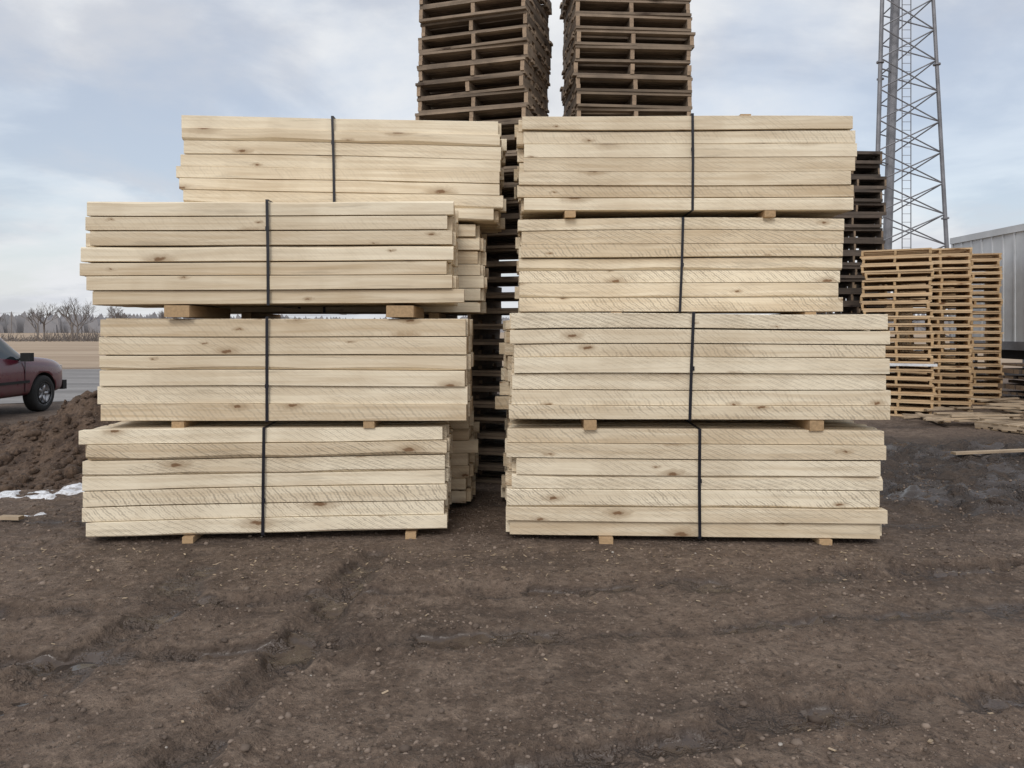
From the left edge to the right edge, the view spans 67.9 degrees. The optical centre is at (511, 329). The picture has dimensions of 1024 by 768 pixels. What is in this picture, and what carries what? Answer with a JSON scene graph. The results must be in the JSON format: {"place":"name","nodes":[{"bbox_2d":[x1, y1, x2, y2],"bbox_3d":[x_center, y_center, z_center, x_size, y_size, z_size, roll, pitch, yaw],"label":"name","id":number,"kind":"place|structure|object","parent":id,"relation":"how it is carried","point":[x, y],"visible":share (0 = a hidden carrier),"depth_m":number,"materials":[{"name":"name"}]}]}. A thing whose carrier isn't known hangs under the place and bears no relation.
{"place":"outdoors","nodes":[
{"label":"outdoors","id":0,"kind":"place"},
{"bbox_2d":[0,369,100,403],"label":"gravel road","id":1,"kind":"structure","parent":0,"point":[80,381],"depth_m":23.64,"materials":[{"name":"grey gravel"}]},
{"bbox_2d":[227,224,488,318],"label":"lumber bundle","id":2,"kind":"object","parent":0,"point":[472,270],"visible":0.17,"depth_m":7.22,"materials":[{"name":"brown wood"}]},
{"bbox_2d":[176,115,506,232],"bbox_3d":[-1.606,-1.520,7.620,3.103,1.020,0.987,0,0,0],"label":"lumber bundle","id":3,"kind":"object","parent":2,"relation":"on","point":[460,164],"visible":0.82,"depth_m":7.15,"materials":[{"name":"brown wood"}]},
{"bbox_2d":[0,333,1023,767],"bbox_3d":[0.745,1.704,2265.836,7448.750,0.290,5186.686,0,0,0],"label":"ground","id":4,"kind":"structure","parent":0,"point":[308,633],"depth_m":4.22,"materials":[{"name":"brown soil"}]},
{"bbox_2d":[0,515,23,519],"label":"loose board","id":5,"kind":"object","parent":4,"relation":"on","point":[11,517],"visible":1,"depth_m":6.72,"materials":[{"name":"grey wood"}]},
{"bbox_2d":[0,338,66,410],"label":"suv","id":6,"kind":"object","parent":4,"relation":"on","point":[35,383],"visible":1,"depth_m":15.48,"materials":[{"name":"red paint"}]},
{"bbox_2d":[0,483,83,515],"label":"snow patch","id":7,"kind":"object","parent":4,"relation":"on","point":[72,489],"visible":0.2,"depth_m":7.83,"materials":[{"name":"white snow"}]},
{"bbox_2d":[0,390,120,489],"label":"dirt mound","id":8,"kind":"object","parent":4,"relation":"on","point":[73,410],"visible":0.19,"depth_m":9.17,"materials":[{"name":"brown soil"}]},
{"bbox_2d":[0,390,116,490],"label":"dirt clods","id":9,"kind":"object","parent":8,"relation":"on","point":[66,474],"visible":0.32,"depth_m":8.87,"materials":[{"name":"brown soil"}]},
{"bbox_2d":[1,328,121,341],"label":"roadside brush","id":10,"kind":"object","parent":4,"relation":"on","point":[55,338],"visible":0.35,"depth_m":115.22,"materials":[{"name":"brown plant"}]},
{"bbox_2d":[0,296,180,340],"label":"distant bare trees","id":11,"kind":"object","parent":4,"relation":"on","point":[72,324],"visible":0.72,"depth_m":121.47,"materials":[{"name":"brown plant"}]},
{"bbox_2d":[79,421,452,543],"bbox_3d":[-2.004,1.248,6.616,2.966,0.924,0.993,0,0,-4],"label":"lumber bundle","id":12,"kind":"object","parent":4,"relation":"on","point":[193,483],"visible":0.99,"depth_m":6.16,"materials":[{"name":"brown wood"}]},
{"bbox_2d":[97,317,473,427],"bbox_3d":[-1.875,0.344,6.657,3.061,0.907,0.993,0,0,0],"label":"lumber bundle","id":13,"kind":"object","parent":12,"relation":"on","point":[184,373],"visible":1,"depth_m":6.18,"materials":[{"name":"brown wood"}]},
{"bbox_2d":[80,199,463,318],"bbox_3d":[-1.954,-0.580,6.625,3.100,0.950,0.998,0,0,-2],"label":"lumber bundle","id":14,"kind":"object","parent":13,"relation":"on","point":[215,260],"visible":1,"depth_m":6.16,"materials":[{"name":"brown wood"}]},
{"bbox_2d":[449,406,479,502],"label":"lumber bundle","id":15,"kind":"object","parent":4,"relation":"on","point":[464,456],"visible":0.09,"depth_m":7.23,"materials":[{"name":"brown wood"}]},
{"bbox_2d":[0,311,948,332],"bbox_3d":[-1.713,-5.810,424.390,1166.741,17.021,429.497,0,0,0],"label":"distant treeline","id":16,"kind":"object","parent":4,"relation":"on","point":[20,324],"visible":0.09,"depth_m":452.71,"materials":[{"name":"plant"}]},
{"bbox_2d":[415,0,552,483],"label":"pallet stack","id":17,"kind":"object","parent":4,"relation":"on","point":[484,60],"visible":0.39,"depth_m":8.63,"materials":[{"name":"brown wood"}]},
{"bbox_2d":[1,546,1008,751],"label":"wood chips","id":18,"kind":"object","parent":4,"relation":"on","point":[742,745],"visible":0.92,"depth_m":5.49,"materials":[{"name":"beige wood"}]},
{"bbox_2d":[501,409,510,501],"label":"lumber bundle","id":19,"kind":"object","parent":4,"relation":"on","point":[506,465],"visible":0.04,"depth_m":7.39,"materials":[{"name":"brown wood"}]},
{"bbox_2d":[495,320,543,408],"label":"lumber bundle","id":20,"kind":"object","parent":19,"relation":"on","point":[506,350],"visible":0.04,"depth_m":7.11,"materials":[{"name":"brown wood"}]},
{"bbox_2d":[0,443,1023,715],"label":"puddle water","id":21,"kind":"structure","parent":4,"relation":"on","point":[84,665],"depth_m":4.01,"materials":[{"name":"liquid"}]},
{"bbox_2d":[559,0,695,116],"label":"pallet stack","id":22,"kind":"object","parent":4,"relation":"on","point":[626,57],"visible":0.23,"depth_m":8.55,"materials":[{"name":"brown wood"}]},
{"bbox_2d":[505,419,887,544],"bbox_3d":[1.472,1.245,6.529,3.046,0.919,1.010,0,0,3],"label":"lumber bundle","id":23,"kind":"object","parent":4,"relation":"on","point":[606,481],"visible":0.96,"depth_m":6.07,"materials":[{"name":"brown wood"}]},
{"bbox_2d":[509,312,890,430],"bbox_3d":[1.503,0.325,6.511,3.064,0.939,0.983,0,0,2],"label":"lumber bundle","id":24,"kind":"object","parent":23,"relation":"on","point":[806,372],"visible":1,"depth_m":6.04,"materials":[{"name":"brown wood"}]},
{"bbox_2d":[515,217,843,314],"bbox_3d":[1.567,-0.574,7.517,3.079,0.944,0.993,0,0,1],"label":"lumber bundle","id":25,"kind":"object","parent":24,"relation":"on","point":[737,265],"visible":0.98,"depth_m":7.06,"materials":[{"name":"brown wood"}]},
{"bbox_2d":[514,113,856,219],"bbox_3d":[1.615,-1.517,7.477,3.191,0.954,0.993,0,0,0],"label":"lumber bundle","id":26,"kind":"object","parent":25,"relation":"on","point":[690,165],"visible":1,"depth_m":7.01,"materials":[{"name":"brown wood"}]},
{"bbox_2d":[816,151,886,330],"bbox_3d":[7.716,-1.169,17.711,1.469,5.740,1.260,0,0,-3],"label":"pallet stack","id":27,"kind":"object","parent":4,"relation":"on","point":[863,229],"visible":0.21,"depth_m":17.22,"materials":[{"name":"brown wood"}]},
{"bbox_2d":[849,274,914,387],"bbox_3d":[8.989,0.126,18.595,1.293,3.150,1.114,0,0,8],"label":"pallet stack","id":28,"kind":"object","parent":4,"relation":"on","point":[888,350],"visible":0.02,"depth_m":18.08,"materials":[{"name":"brown wood"}]},
{"bbox_2d":[859,248,936,415],"bbox_3d":[7.840,0.051,15.500,1.394,3.301,1.204,0,0,26],"label":"pallet stack","id":29,"kind":"object","parent":4,"relation":"on","point":[897,263],"visible":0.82,"depth_m":15.03,"materials":[{"name":"brown wood"}]},
{"bbox_2d":[898,247,972,409],"bbox_3d":[9.301,-0.024,16.749,1.282,3.449,1.143,0,0,16],"label":"pallet stack","id":30,"kind":"object","parent":4,"relation":"on","point":[956,261],"visible":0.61,"depth_m":16.27,"materials":[{"name":"brown wood"}]},
{"bbox_2d":[888,397,1023,422],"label":"scrap board pile","id":31,"kind":"object","parent":4,"relation":"on","point":[1003,404],"visible":0.89,"depth_m":14.14,"materials":[{"name":"brown wood"}]},
{"bbox_2d":[939,253,1004,404],"bbox_3d":[10.678,-0.024,17.904,1.296,3.451,1.151,0,0,16],"label":"pallet stack","id":32,"kind":"object","parent":4,"relation":"on","point":[991,267],"visible":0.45,"depth_m":17.38,"materials":[{"name":"brown wood"}]},
{"bbox_2d":[950,224,1023,374],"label":"semi trailer","id":33,"kind":"object","parent":4,"relation":"on","point":[1007,243],"visible":0.58,"depth_m":18.15,"materials":[{"name":"metal"}]},
{"bbox_2d":[951,449,1023,454],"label":"loose board","id":34,"kind":"object","parent":4,"relation":"on","point":[986,451],"visible":1,"depth_m":10.01,"materials":[{"name":"grey wood"}]},
{"bbox_2d":[974,418,1023,433],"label":"loose board","id":35,"kind":"object","parent":4,"relation":"on","point":[1011,425],"visible":0.97,"depth_m":12.88,"materials":[{"name":"grey wood"}]},
{"bbox_2d":[998,363,1023,412],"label":"weathered lumber pile","id":36,"kind":"object","parent":4,"relation":"on","point":[1017,385],"visible":0.73,"depth_m":15.39,"materials":[{"name":"brown wood"}]},
{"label":"utility pole","id":37,"kind":"object","parent":4,"relation":"on","visible":0},
{"bbox_2d":[25,313,352,315],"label":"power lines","id":38,"kind":"object","parent":37,"relation":"attached to","point":[231,314],"visible":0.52,"depth_m":360.34,"materials":[{"name":"black metal"}]},
{"bbox_2d":[0,0,1023,318],"label":"sky","id":39,"kind":"structure","parent":0,"point":[95,94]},
{"bbox_2d":[876,0,954,372],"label":"lattice tower","id":40,"kind":"structure","parent":0,"point":[891,99],"depth_m":29.63,"materials":[{"name":"metal"}]}
]}

